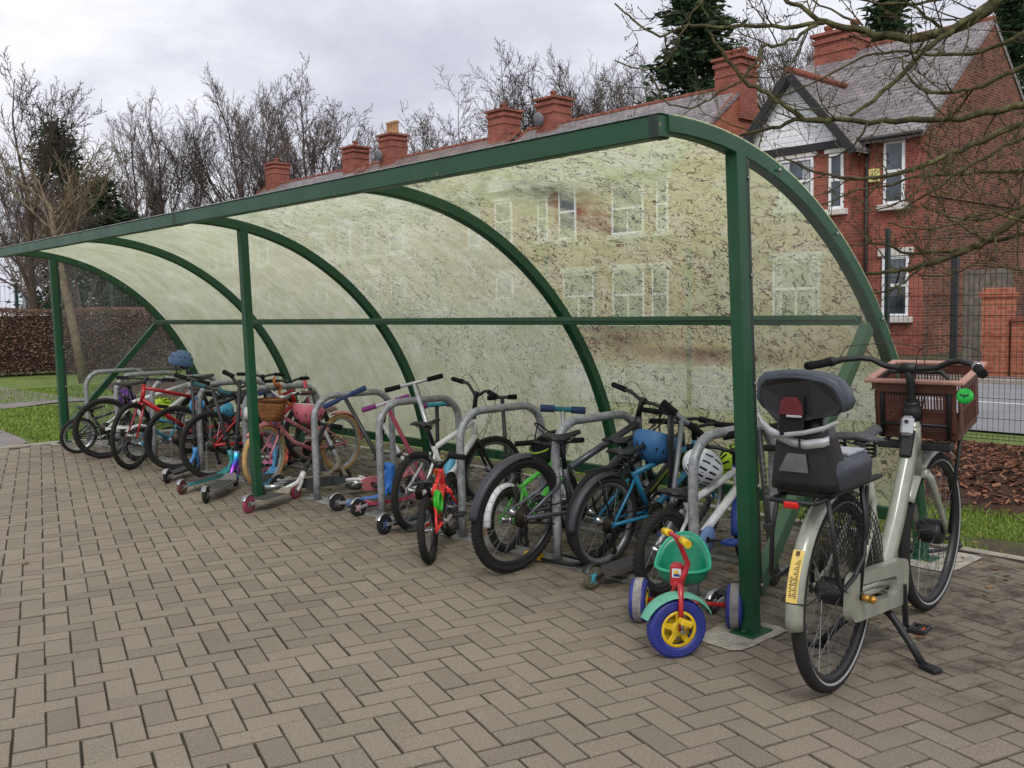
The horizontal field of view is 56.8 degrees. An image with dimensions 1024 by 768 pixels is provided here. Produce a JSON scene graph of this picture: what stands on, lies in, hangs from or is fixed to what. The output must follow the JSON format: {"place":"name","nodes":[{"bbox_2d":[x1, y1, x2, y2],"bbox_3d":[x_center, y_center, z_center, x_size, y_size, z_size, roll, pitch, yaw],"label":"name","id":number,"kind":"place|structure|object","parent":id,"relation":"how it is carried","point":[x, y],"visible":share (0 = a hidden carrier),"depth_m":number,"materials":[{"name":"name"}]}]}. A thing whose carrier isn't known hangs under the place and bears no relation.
{"place":"outdoors","nodes":[
{"label":"outdoors","id":0,"kind":"place"},
{"bbox_2d":[0,387,145,408],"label":"tarmac path","id":1,"kind":"structure","parent":0,"point":[17,404],"depth_m":15.97,"materials":[{"name":"grey asphalt"}]},
{"bbox_2d":[255,141,371,194],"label":"brick house","id":2,"kind":"structure","parent":0,"point":[355,159],"depth_m":49.74,"materials":[{"name":"brick"}]},
{"bbox_2d":[360,103,523,172],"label":"brick house","id":3,"kind":"structure","parent":0,"point":[504,125],"depth_m":42.02,"materials":[{"name":"red brick"}]},
{"bbox_2d":[0,428,1023,767],"bbox_3d":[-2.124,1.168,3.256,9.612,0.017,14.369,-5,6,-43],"label":"block paving","id":4,"kind":"structure","parent":0,"point":[918,718],"depth_m":3.79,"materials":[{"name":"grey brick"}]},
{"bbox_2d":[59,390,145,452],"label":"bicycle","id":5,"kind":"object","parent":4,"relation":"on","point":[93,427],"visible":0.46,"depth_m":9.60,"materials":[{"name":"black metal"}]},
{"bbox_2d":[72,366,233,457],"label":"bicycle","id":6,"kind":"object","parent":4,"relation":"on","point":[104,428],"visible":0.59,"depth_m":9.21,"materials":[{"name":"red metal"}]},
{"bbox_2d":[168,350,193,372],"bbox_3d":[-3.422,-0.207,9.769,0.250,0.293,0.210,12,7,-23],"label":"helmet","id":7,"kind":"object","parent":6,"relation":"on","point":[184,358],"visible":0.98,"depth_m":9.69,"materials":[{"name":"blue plastic"}]},
{"bbox_2d":[122,404,197,460],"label":"bicycle","id":8,"kind":"object","parent":4,"relation":"on","point":[165,437],"visible":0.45,"depth_m":9.03,"materials":[{"name":"metal"}]},
{"bbox_2d":[110,373,242,469],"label":"bicycle","id":9,"kind":"object","parent":4,"relation":"on","point":[139,405],"visible":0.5,"depth_m":8.61,"materials":[{"name":"metal"}]},
{"bbox_2d":[162,373,209,482],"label":"scooter","id":10,"kind":"object","parent":4,"relation":"on","point":[168,474],"visible":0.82,"depth_m":8.15,"materials":[{"name":"metal"}]},
{"bbox_2d":[81,368,333,484],"bbox_3d":[-3.150,0.306,9.251,0.749,0.789,3.963,-5,6,-43],"label":"cycle rack","id":11,"kind":"object","parent":4,"relation":"on","point":[136,372],"visible":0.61,"depth_m":9.01,"materials":[{"name":"metal"}]},
{"bbox_2d":[175,381,239,494],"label":"scooter","id":12,"kind":"object","parent":4,"relation":"on","point":[182,485],"visible":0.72,"depth_m":7.81,"materials":[{"name":"metal"}]},
{"bbox_2d":[143,369,300,469],"bbox_3d":[-2.622,0.305,8.714,1.508,0.858,0.523,-3,5,-28],"label":"bicycle","id":13,"kind":"object","parent":4,"relation":"on","point":[175,438],"visible":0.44,"depth_m":8.42,"materials":[{"name":"metal"}]},
{"bbox_2d":[201,370,257,502],"bbox_3d":[-2.169,0.377,7.234,0.287,0.935,0.815,-1,5,1],"label":"scooter","id":14,"kind":"object","parent":4,"relation":"on","point":[226,480],"visible":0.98,"depth_m":7.53,"materials":[{"name":"metal"}]},
{"bbox_2d":[179,373,331,477],"bbox_3d":[-2.195,0.345,8.289,0.572,0.832,1.547,-1,3,43],"label":"bicycle","id":15,"kind":"object","parent":4,"relation":"on","point":[213,444],"visible":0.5,"depth_m":8.03,"materials":[{"name":"metal"}]},
{"bbox_2d":[257,383,287,485],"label":"scooter","id":16,"kind":"object","parent":4,"relation":"on","point":[266,479],"visible":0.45,"depth_m":7.85,"materials":[{"name":"metal"}]},
{"bbox_2d":[241,421,342,512],"bbox_3d":[-1.615,0.592,7.033,0.272,0.518,1.206,0,5,13],"label":"scooter","id":17,"kind":"object","parent":4,"relation":"on","point":[293,490],"visible":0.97,"depth_m":6.92,"materials":[{"name":"metal"}]},
{"bbox_2d":[242,386,362,488],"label":"bicycle","id":18,"kind":"object","parent":4,"relation":"on","point":[271,409],"visible":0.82,"depth_m":7.61,"materials":[{"name":"orange metal"}]},
{"bbox_2d":[292,387,324,423],"bbox_3d":[-1.629,0.174,7.602,0.255,0.298,0.214,6,-9,-13],"label":"helmet","id":19,"kind":"object","parent":18,"relation":"hanging from","point":[302,411],"visible":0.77,"depth_m":7.51,"materials":[{"name":"pink plastic"}]},
{"bbox_2d":[272,380,350,483],"bbox_3d":[-1.633,0.388,7.630,0.634,0.831,0.221,-3,5,-23],"label":"scooter","id":20,"kind":"object","parent":4,"relation":"on","point":[277,478],"visible":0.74,"depth_m":7.67,"materials":[{"name":"metal"}]},
{"bbox_2d":[264,475,412,503],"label":"scooter","id":21,"kind":"object","parent":4,"relation":"on","point":[326,481],"visible":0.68,"depth_m":7.22,"materials":[{"name":"metal"}]},
{"bbox_2d":[323,385,404,510],"bbox_3d":[-1.037,0.441,6.712,0.566,0.851,0.329,-2,5,-15],"label":"scooter","id":22,"kind":"object","parent":4,"relation":"on","point":[337,502],"visible":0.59,"depth_m":6.76,"materials":[{"name":"metal"}]},
{"bbox_2d":[345,416,420,490],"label":"scooter","id":23,"kind":"object","parent":4,"relation":"on","point":[364,484],"visible":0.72,"depth_m":7.21,"materials":[{"name":"metal"}]},
{"bbox_2d":[349,394,426,515],"bbox_3d":[-0.913,0.476,6.683,0.719,0.781,0.461,-5,6,-39],"label":"scooter","id":24,"kind":"object","parent":4,"relation":"on","point":[358,506],"visible":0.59,"depth_m":6.64,"materials":[{"name":"metal"}]},
{"bbox_2d":[375,373,457,533],"bbox_3d":[-0.748,0.425,6.198,0.438,0.952,0.776,2,6,36],"label":"scooter","id":25,"kind":"object","parent":4,"relation":"on","point":[385,523],"visible":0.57,"depth_m":6.37,"materials":[{"name":"metal"}]},
{"bbox_2d":[407,452,466,564],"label":"bicycle","id":26,"kind":"object","parent":4,"relation":"on","point":[435,522],"visible":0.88,"depth_m":5.35,"materials":[{"name":"metal"}]},
{"bbox_2d":[423,402,467,495],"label":"scooter","id":27,"kind":"object","parent":4,"relation":"on","point":[436,405],"visible":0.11,"depth_m":7.29,"materials":[{"name":"metal"}]},
{"bbox_2d":[390,374,518,529],"bbox_3d":[-0.347,0.430,6.281,0.482,0.932,1.324,1,5,20],"label":"bicycle","id":28,"kind":"object","parent":4,"relation":"on","point":[471,450],"visible":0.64,"depth_m":6.22,"materials":[{"name":"white metal"}]},
{"bbox_2d":[0,111,940,638],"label":"cycle shelter","id":29,"kind":"object","parent":4,"relation":"on","point":[720,277],"visible":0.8,"depth_m":6.02,"materials":[{"name":"metal"}]},
{"bbox_2d":[487,394,535,504],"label":"scooter","id":30,"kind":"object","parent":4,"relation":"on","point":[503,416],"visible":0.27,"depth_m":6.87,"materials":[{"name":"metal"}]},
{"bbox_2d":[51,441,981,649],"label":"mortar patches","id":31,"kind":"object","parent":4,"relation":"on","point":[721,636],"visible":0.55,"depth_m":3.99,"materials":[{"name":"grey concrete"}]},
{"bbox_2d":[483,435,584,552],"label":"bicycle","id":32,"kind":"object","parent":4,"relation":"on","point":[506,489],"visible":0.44,"depth_m":5.43,"materials":[{"name":"metal"}]},
{"bbox_2d":[528,422,567,462],"bbox_3d":[0.224,0.364,5.887,0.232,0.266,0.216,-5,6,-39],"label":"helmet","id":33,"kind":"object","parent":32,"relation":"hanging from","point":[540,451],"visible":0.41,"depth_m":5.87,"materials":[{"name":"black plastic"}]},
{"bbox_2d":[303,389,789,602],"bbox_3d":[-0.036,0.519,5.897,0.749,0.789,3.658,-5,6,-43],"label":"cycle rack","id":34,"kind":"object","parent":4,"relation":"on","point":[701,443],"visible":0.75,"depth_m":5.66,"materials":[{"name":"metal"}]},
{"bbox_2d":[524,550,582,565],"bbox_3d":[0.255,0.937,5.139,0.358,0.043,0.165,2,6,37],"label":"scooter","id":35,"kind":"object","parent":4,"relation":"on","point":[540,558],"visible":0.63,"depth_m":5.10,"materials":[{"name":"black plastic"}]},
{"bbox_2d":[540,404,601,525],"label":"scooter","id":36,"kind":"object","parent":4,"relation":"on","point":[563,410],"visible":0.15,"depth_m":6.33,"materials":[{"name":"metal"}]},
{"bbox_2d":[468,381,687,573],"bbox_3d":[0.426,0.504,5.265,1.711,0.925,0.591,-5,14,-44],"label":"bicycle","id":37,"kind":"object","parent":4,"relation":"on","point":[497,474],"visible":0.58,"depth_m":5.00,"materials":[{"name":"black rubber"}]},
{"bbox_2d":[632,411,676,463],"bbox_3d":[0.806,0.289,5.250,0.262,0.307,0.220,17,-13,-9],"label":"helmet","id":38,"kind":"object","parent":37,"relation":"hanging from","point":[655,450],"visible":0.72,"depth_m":5.16,"materials":[{"name":"blue plastic"}]},
{"bbox_2d":[141,428,1023,638],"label":"leaf litter","id":39,"kind":"object","parent":4,"relation":"on","point":[923,637],"visible":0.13,"depth_m":5.81,"materials":[{"name":"brown plant"}]},
{"bbox_2d":[230,425,1001,563],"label":"weeds","id":40,"kind":"object","parent":4,"relation":"on","point":[577,480],"visible":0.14,"depth_m":6.68,"materials":[{"name":"green plant"}]},
{"bbox_2d":[565,407,715,557],"bbox_3d":[0.790,0.546,5.482,0.518,0.776,1.430,10,11,43],"label":"bicycle","id":41,"kind":"object","parent":4,"relation":"on","point":[656,480],"visible":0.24,"depth_m":5.29,"materials":[{"name":"metal"}]},
{"bbox_2d":[582,399,703,588],"bbox_3d":[0.654,0.542,4.887,0.880,0.879,0.178,-5,6,-40],"label":"scooter","id":42,"kind":"object","parent":4,"relation":"on","point":[594,575],"visible":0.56,"depth_m":4.93,"materials":[{"name":"grey metal"}]},
{"bbox_2d":[667,414,673,487],"bbox_3d":[0.858,0.362,5.099,0.028,0.401,0.094,0,5,18],"label":"webbing strap","id":43,"kind":"object","parent":42,"relation":"hanging from","point":[670,428],"visible":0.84,"depth_m":5.07,"materials":[{"name":"black fabric"}]},
{"bbox_2d":[567,414,733,565],"bbox_3d":[0.796,0.571,5.310,1.388,0.761,0.467,-4,5,-29],"label":"bicycle","id":44,"kind":"object","parent":4,"relation":"on","point":[590,488],"visible":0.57,"depth_m":5.04,"materials":[{"name":"metal"}]},
{"bbox_2d":[628,527,742,658],"bbox_3d":[0.699,0.815,3.906,0.482,0.500,0.604,0,5,16],"label":"tricycle","id":45,"kind":"object","parent":4,"relation":"on","point":[682,558],"visible":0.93,"depth_m":3.74,"materials":[{"name":"green plastic"}]},
{"bbox_2d":[633,439,774,596],"bbox_3d":[0.974,0.637,4.800,1.166,0.702,0.437,-4,5,-31],"label":"bicycle","id":46,"kind":"object","parent":4,"relation":"on","point":[707,534],"visible":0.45,"depth_m":4.59,"materials":[{"name":"white metal"}]},
{"bbox_2d":[682,448,722,485],"bbox_3d":[0.968,0.413,4.759,0.227,0.188,0.196,-5,6,-43],"label":"helmet","id":47,"kind":"object","parent":46,"relation":"attached to","point":[710,465],"visible":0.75,"depth_m":4.68,"materials":[{"name":"white plastic"}]},
{"bbox_2d":[720,443,765,480],"bbox_3d":[1.245,0.446,5.077,0.250,0.296,0.210,-21,28,18],"label":"helmet","id":48,"kind":"object","parent":46,"relation":"hanging from","point":[726,459],"visible":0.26,"depth_m":5.01,"materials":[{"name":"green plastic"}]},
{"bbox_2d":[703,423,779,613],"bbox_3d":[1.058,0.598,4.454,0.275,0.823,0.669,3,6,43],"label":"scooter","id":49,"kind":"object","parent":4,"relation":"on","point":[714,595],"visible":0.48,"depth_m":4.57,"materials":[{"name":"metal"}]},
{"bbox_2d":[757,343,987,692],"bbox_3d":[1.498,0.454,3.769,0.722,1.205,1.884,3,6,39],"label":"bicycle","id":50,"kind":"object","parent":4,"relation":"on","point":[821,467],"visible":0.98,"depth_m":3.37,"materials":[{"name":"grey metal"}]},
{"bbox_2d":[864,360,986,440],"bbox_3d":[1.811,0.068,4.137,0.406,0.264,0.376,3,16,39],"label":"plastic crate","id":51,"kind":"object","parent":50,"relation":"on","point":[964,419],"visible":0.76,"depth_m":4.05,"materials":[{"name":"brown plastic"}]},
{"bbox_2d":[0,366,1023,543],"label":"ground","id":52,"kind":"structure","parent":0,"point":[19,380],"depth_m":19.59,"materials":[{"name":"green plant"}]},
{"bbox_2d":[0,430,26,445],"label":"tarmac apron","id":53,"kind":"object","parent":52,"relation":"on","point":[7,439],"visible":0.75,"depth_m":10.87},
{"bbox_2d":[0,143,61,307],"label":"bare tree","id":54,"kind":"object","parent":52,"relation":"on","point":[7,198],"visible":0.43,"depth_m":30.51,"materials":[{"name":"brown plant"}]},
{"bbox_2d":[0,169,87,306],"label":"bare tree","id":55,"kind":"object","parent":52,"relation":"on","point":[41,278],"visible":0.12,"depth_m":36.17,"materials":[{"name":"brown plant"}]},
{"bbox_2d":[0,46,115,315],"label":"bare tree","id":56,"kind":"object","parent":52,"relation":"on","point":[30,282],"visible":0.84,"depth_m":26.37,"materials":[{"name":"brown plant"}]},
{"bbox_2d":[0,108,134,382],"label":"young tree","id":57,"kind":"object","parent":52,"relation":"on","point":[74,334],"visible":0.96,"depth_m":19.67,"materials":[{"name":"brown plant"}]},
{"bbox_2d":[0,283,144,315],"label":"fence","id":58,"kind":"object","parent":52,"relation":"on","point":[16,301],"visible":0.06,"depth_m":32.78,"materials":[{"name":"black metal"}]},
{"bbox_2d":[0,117,146,314],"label":"yew tree","id":59,"kind":"object","parent":52,"relation":"on","point":[40,299],"visible":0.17,"depth_m":43.91,"materials":[{"name":"green plant"}]},
{"bbox_2d":[0,304,181,375],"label":"beech hedge","id":60,"kind":"object","parent":52,"relation":"on","point":[110,339],"visible":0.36,"depth_m":23.34,"materials":[{"name":"brown plant"}]},
{"bbox_2d":[0,383,218,442],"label":"lawn grass","id":61,"kind":"structure","parent":52,"relation":"on","point":[49,410],"depth_m":13.65,"materials":[{"name":"green plant"}]},
{"bbox_2d":[0,422,262,449],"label":"concrete kerb","id":62,"kind":"structure","parent":52,"relation":"on","point":[37,444],"depth_m":10.25,"materials":[{"name":"grey concrete"}]},
{"bbox_2d":[94,119,187,306],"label":"bare tree","id":63,"kind":"object","parent":52,"relation":"on","point":[145,176],"visible":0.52,"depth_m":50.06,"materials":[{"name":"brown plant"}]},
{"bbox_2d":[89,85,244,218],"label":"bare tree","id":64,"kind":"object","parent":52,"relation":"on","point":[151,151],"visible":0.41,"depth_m":55.59,"materials":[{"name":"brown plant"}]},
{"bbox_2d":[127,99,256,213],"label":"bare tree","id":65,"kind":"object","parent":52,"relation":"on","point":[158,179],"visible":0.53,"depth_m":54.84,"materials":[{"name":"brown plant"}]},
{"bbox_2d":[187,87,312,202],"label":"bare tree","id":66,"kind":"object","parent":52,"relation":"on","point":[240,180],"visible":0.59,"depth_m":56.82,"materials":[{"name":"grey plant"}]},
{"bbox_2d":[160,61,341,203],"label":"bare tree","id":67,"kind":"object","parent":52,"relation":"on","point":[222,112],"visible":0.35,"depth_m":58.90,"materials":[{"name":"brown plant"}]},
{"bbox_2d":[204,52,372,201],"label":"bare tree","id":68,"kind":"object","parent":52,"relation":"on","point":[287,135],"visible":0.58,"depth_m":59.17,"materials":[{"name":"brown plant"}]},
{"bbox_2d":[252,86,368,190],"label":"bare tree","id":69,"kind":"object","parent":52,"relation":"on","point":[329,142],"visible":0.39,"depth_m":60.68,"materials":[{"name":"brown plant"}]},
{"bbox_2d":[311,120,386,170],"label":"bare tree","id":70,"kind":"object","parent":52,"relation":"on","point":[373,151],"visible":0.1,"depth_m":60.85,"materials":[{"name":"brown plant"}]},
{"bbox_2d":[334,66,515,168],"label":"bare tree","id":71,"kind":"object","parent":52,"relation":"on","point":[433,134],"visible":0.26,"depth_m":64.94,"materials":[{"name":"brown plant"}]},
{"bbox_2d":[451,36,575,144],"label":"bare tree","id":72,"kind":"object","parent":52,"relation":"on","point":[512,86],"visible":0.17,"depth_m":63.95,"materials":[{"name":"brown plant"}]},
{"bbox_2d":[469,56,614,139],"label":"bare tree","id":73,"kind":"object","parent":52,"relation":"on","point":[527,82],"visible":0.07,"depth_m":63.52,"materials":[{"name":"brown plant"}]},
{"bbox_2d":[95,380,1023,516],"bbox_3d":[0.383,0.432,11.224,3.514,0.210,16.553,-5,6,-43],"label":"bark mulch","id":74,"kind":"object","parent":52,"relation":"on","point":[1006,460],"visible":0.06,"depth_m":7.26,"materials":[{"name":"brown wood"}]},
{"bbox_2d":[590,0,1023,302],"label":"overhanging tree","id":75,"kind":"object","parent":74,"relation":"on","point":[974,17],"visible":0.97,"depth_m":6.54,"materials":[{"name":"brown plant"}]},
{"bbox_2d":[847,226,1023,441],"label":"fence","id":76,"kind":"object","parent":74,"relation":"on","point":[887,306],"visible":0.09,"depth_m":9.38,"materials":[{"name":"black metal"}]},
{"bbox_2d":[515,45,639,131],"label":"bare tree","id":77,"kind":"object","parent":52,"relation":"on","point":[569,91],"visible":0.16,"depth_m":62.52,"materials":[{"name":"brown plant"}]},
{"bbox_2d":[174,411,1023,556],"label":"soil strip","id":78,"kind":"object","parent":52,"relation":"on","point":[1006,547],"visible":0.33,"depth_m":5.67,"materials":[{"name":"brown soil"}]},
{"bbox_2d":[550,49,664,117],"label":"bare tree","id":79,"kind":"object","parent":52,"relation":"on","point":[574,93],"visible":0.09,"depth_m":65.77,"materials":[{"name":"brown plant"}]},
{"bbox_2d":[217,423,1023,560],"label":"edging kerb","id":80,"kind":"structure","parent":52,"relation":"on","point":[961,548],"depth_m":5.34,"materials":[{"name":"concrete"}]},
{"bbox_2d":[589,61,700,112],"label":"bare tree","id":81,"kind":"object","parent":52,"relation":"on","point":[627,90],"visible":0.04,"depth_m":67.87,"materials":[{"name":"brown plant"}]},
{"bbox_2d":[591,18,767,109],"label":"bare tree","id":82,"kind":"object","parent":52,"relation":"on","point":[645,91],"visible":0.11,"depth_m":58.90,"materials":[{"name":"brown plant"}]},
{"bbox_2d":[633,0,749,103],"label":"conifer tree","id":83,"kind":"object","parent":52,"relation":"on","point":[697,50],"visible":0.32,"depth_m":41.54,"materials":[{"name":"green plant"}]},
{"bbox_2d":[731,0,813,105],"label":"bare tree","id":84,"kind":"object","parent":52,"relation":"on","point":[782,60],"visible":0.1,"depth_m":59.71,"materials":[{"name":"brown plant"}]},
{"bbox_2d":[757,41,809,103],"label":"bare tree","id":85,"kind":"object","parent":52,"relation":"on","point":[767,87],"visible":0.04,"depth_m":56.38,"materials":[{"name":"brown plant"}]},
{"bbox_2d":[573,471,1023,547],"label":"grass verge","id":86,"kind":"object","parent":52,"relation":"on","point":[1010,520],"depth_m":6.01,"materials":[{"name":"green plant"}]},
{"bbox_2d":[855,0,922,42],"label":"conifer tree","id":87,"kind":"object","parent":52,"relation":"on","point":[882,23],"visible":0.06,"depth_m":42.88,"materials":[{"name":"green plant"}]},
{"bbox_2d":[916,375,1023,384],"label":"road kerb","id":88,"kind":"structure","parent":52,"relation":"on","point":[1002,381],"depth_m":15.79,"materials":[{"name":"concrete"}]},
{"bbox_2d":[993,0,1023,94],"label":"conifer tree","id":89,"kind":"object","parent":52,"relation":"on","point":[1011,12],"visible":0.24,"depth_m":42.73,"materials":[{"name":"green plant"}]},
{"bbox_2d":[0,0,1023,315],"label":"sky","id":90,"kind":"structure","parent":0,"point":[364,54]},
{"bbox_2d":[172,366,1023,433],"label":"asphalt road","id":91,"kind":"structure","parent":0,"point":[989,408],"depth_m":12.29,"materials":[{"name":"grey asphalt"}]},
{"bbox_2d":[0,167,48,315],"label":"bare tree","id":92,"kind":"object","parent":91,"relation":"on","point":[11,267],"visible":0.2,"depth_m":42.84,"materials":[{"name":"brown plant"}]},
{"bbox_2d":[1,168,112,314],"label":"bare tree","id":93,"kind":"object","parent":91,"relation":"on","point":[77,294],"visible":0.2,"depth_m":30.41,"materials":[{"name":"brown plant"}]},
{"bbox_2d":[512,47,761,248],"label":"brick house","id":94,"kind":"structure","parent":0,"point":[735,104],"depth_m":31.45,"materials":[{"name":"brick"}]},
{"bbox_2d":[558,187,576,230],"bbox_3d":[1.837,-5.762,31.752,0.220,2.105,1.040,-5,6,-43],"label":"window","id":95,"kind":"structure","parent":94,"relation":"in","point":[566,199],"depth_m":31.74,"materials":[{"name":"white glass"}]},
{"bbox_2d":[608,183,633,235],"bbox_3d":[3.620,-5.536,29.843,0.220,1.915,1.540,-5,6,-43],"label":"window","id":96,"kind":"structure","parent":94,"relation":"in","point":[620,192],"depth_m":30.11,"materials":[{"name":"white glass"}]},
{"bbox_2d":[743,15,1023,355],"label":"brick house","id":97,"kind":"structure","parent":0,"point":[833,50],"depth_m":24.45,"materials":[{"name":"brick"}]},
{"bbox_2d":[775,151,817,195],"bbox_3d":[7.457,-5.309,24.895,0.220,1.615,1.220,-5,6,-43],"label":"window","id":98,"kind":"structure","parent":97,"relation":"in","point":[807,160],"depth_m":24.72,"materials":[{"name":"white glass"}]},
{"bbox_2d":[824,147,847,215],"bbox_3d":[8.226,-5.181,24.074,0.220,1.765,0.640,-5,6,-43],"label":"window","id":99,"kind":"structure","parent":97,"relation":"in","point":[836,163],"depth_m":24.06,"materials":[{"name":"white glass"}]},
{"bbox_2d":[876,138,908,211],"bbox_3d":[9.477,-5.285,23.521,0.220,1.915,0.780,-5,6,-43],"label":"window","id":100,"kind":"structure","parent":97,"relation":"in","point":[895,149],"depth_m":23.52,"materials":[{"name":"white glass"}]},
{"bbox_2d":[877,247,913,322],"bbox_3d":[9.575,-2.466,23.696,0.220,1.865,0.920,-5,6,-43],"label":"window","id":101,"kind":"structure","parent":97,"relation":"in","point":[895,312],"depth_m":23.64,"materials":[{"name":"white glass"}]},
{"bbox_2d":[898,352,961,360],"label":"front gardens","id":102,"kind":"object","parent":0,"point":[945,357],"depth_m":22.61,"materials":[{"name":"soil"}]},
{"bbox_2d":[46,171,142,314],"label":"yew tree","id":103,"kind":"object","parent":102,"relation":"on","point":[121,218],"visible":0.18,"depth_m":48.07,"materials":[{"name":"green plant"}]},
{"bbox_2d":[949,257,1013,360],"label":"side gate","id":104,"kind":"structure","parent":102,"relation":"on","point":[971,298],"depth_m":19.83,"materials":[{"name":"grey metal"}]},
{"bbox_2d":[980,287,1023,376],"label":"garden wall","id":105,"kind":"structure","parent":102,"relation":"on","point":[987,347],"depth_m":16.37,"materials":[{"name":"red brick"}]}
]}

